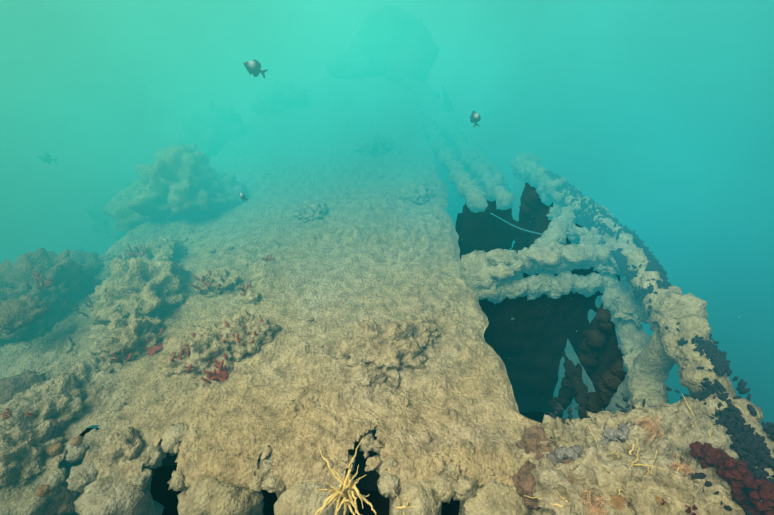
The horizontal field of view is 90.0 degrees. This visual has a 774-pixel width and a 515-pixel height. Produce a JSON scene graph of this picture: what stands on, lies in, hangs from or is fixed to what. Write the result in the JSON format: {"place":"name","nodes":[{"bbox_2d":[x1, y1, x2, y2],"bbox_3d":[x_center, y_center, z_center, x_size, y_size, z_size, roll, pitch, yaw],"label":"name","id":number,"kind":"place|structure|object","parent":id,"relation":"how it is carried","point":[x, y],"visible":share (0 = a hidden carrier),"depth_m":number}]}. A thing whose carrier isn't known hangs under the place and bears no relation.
{"place":"outdoors","nodes":[
{"label":"outdoors","id":0,"kind":"place"},
{"bbox_2d":[37,153,57,163],"bbox_3d":[-3.765,-1.098,4.289,0.183,0.126,0.060,12,27,-28],"label":"damselfish","id":1,"kind":"object","parent":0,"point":[45,157],"visible":1,"depth_m":4.28},
{"bbox_2d":[142,182,626,490],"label":"wreck walls","id":2,"kind":"structure","parent":0,"point":[528,343],"depth_m":3.69},
{"bbox_2d":[0,0,773,427],"bbox_3d":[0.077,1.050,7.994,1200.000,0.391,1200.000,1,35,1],"label":"water","id":3,"kind":"structure","parent":0,"point":[650,122],"depth_m":23.48},
{"bbox_2d":[238,193,247,201],"bbox_3d":[-1.195,-0.503,3.222,0.116,0.080,0.038,35,44,12],"label":"damselfish","id":4,"kind":"object","parent":3,"relation":"in","point":[242,197],"visible":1,"depth_m":3.21},
{"bbox_2d":[243,60,267,77],"bbox_3d":[-0.927,-1.327,2.723,0.165,0.114,0.054,17,27,-26],"label":"damselfish","id":5,"kind":"object","parent":3,"relation":"in","point":[253,67],"visible":1,"depth_m":2.71},
{"bbox_2d":[3,22,761,500],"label":"marine snow particles","id":6,"kind":"object","parent":3,"relation":"in","point":[351,302],"visible":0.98,"depth_m":1.94},
{"bbox_2d":[0,5,773,514],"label":"shipwreck","id":7,"kind":"object","parent":3,"relation":"in","point":[394,43],"visible":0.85,"depth_m":2.52},
{"bbox_2d":[1,243,275,419],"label":"red finger sponges","id":8,"kind":"object","parent":7,"relation":"on","point":[221,374],"visible":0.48,"depth_m":2.60},
{"bbox_2d":[79,435,377,465],"bbox_3d":[0.005,2.126,3.778,5.224,3.420,3.376,-28,43,-34],"label":"wreck hull interior","id":9,"kind":"object","parent":7,"relation":"attached to","point":[169,460],"depth_m":2.42},
{"bbox_2d":[0,125,518,488],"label":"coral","id":10,"kind":"object","parent":7,"relation":"on","point":[128,297],"visible":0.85,"depth_m":2.52},
{"bbox_2d":[0,74,542,514],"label":"shipwreck deck","id":11,"kind":"structure","parent":7,"relation":"attached to","point":[240,407],"depth_m":2.84},
{"bbox_2d":[80,411,548,514],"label":"wreck hull floor","id":12,"kind":"structure","parent":7,"relation":"on","point":[164,496],"depth_m":2.34},
{"bbox_2d":[91,86,603,427],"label":"wreck hull sides","id":13,"kind":"object","parent":7,"relation":"attached to","point":[571,355],"visible":0.02,"depth_m":3.87},
{"bbox_2d":[0,248,695,514],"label":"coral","id":14,"kind":"object","parent":7,"relation":"on","point":[25,311],"visible":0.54,"depth_m":2.63},
{"bbox_2d":[35,436,663,508],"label":"orange sponges","id":15,"kind":"object","parent":7,"relation":"on","point":[57,449],"visible":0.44,"depth_m":1.83},
{"bbox_2d":[314,394,711,514],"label":"basket stars","id":16,"kind":"object","parent":7,"relation":"on","point":[337,494],"visible":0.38,"depth_m":1.77},
{"bbox_2d":[490,213,541,234],"bbox_3d":[1.451,-0.332,4.124,0.200,0.234,0.790,-19,39,-26],"label":"cable","id":17,"kind":"object","parent":7,"relation":"attached to","point":[516,226],"visible":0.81,"depth_m":4.32},
{"bbox_2d":[546,422,635,464],"bbox_3d":[0.998,0.920,1.892,0.490,0.198,0.088,-8,35,-11],"label":"sponge","id":18,"kind":"object","parent":7,"relation":"on","point":[561,454],"visible":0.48,"depth_m":1.87},
{"bbox_2d":[580,415,694,514],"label":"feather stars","id":19,"kind":"object","parent":7,"relation":"on","point":[685,470],"visible":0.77,"depth_m":1.70},
{"bbox_2d":[543,170,773,514],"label":"mussel clusters","id":20,"kind":"object","parent":7,"relation":"on","point":[749,446],"visible":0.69,"depth_m":2.06},
{"bbox_2d":[661,441,773,514],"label":"red soft coral","id":21,"kind":"object","parent":7,"relation":"on","point":[738,476],"visible":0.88,"depth_m":1.57},
{"bbox_2d":[470,110,480,126],"bbox_3d":[0.675,-1.065,2.986,0.042,0.129,0.080,-29,44,-35],"label":"damselfish","id":22,"kind":"object","parent":3,"relation":"in","point":[475,117],"visible":1,"depth_m":2.98}
]}

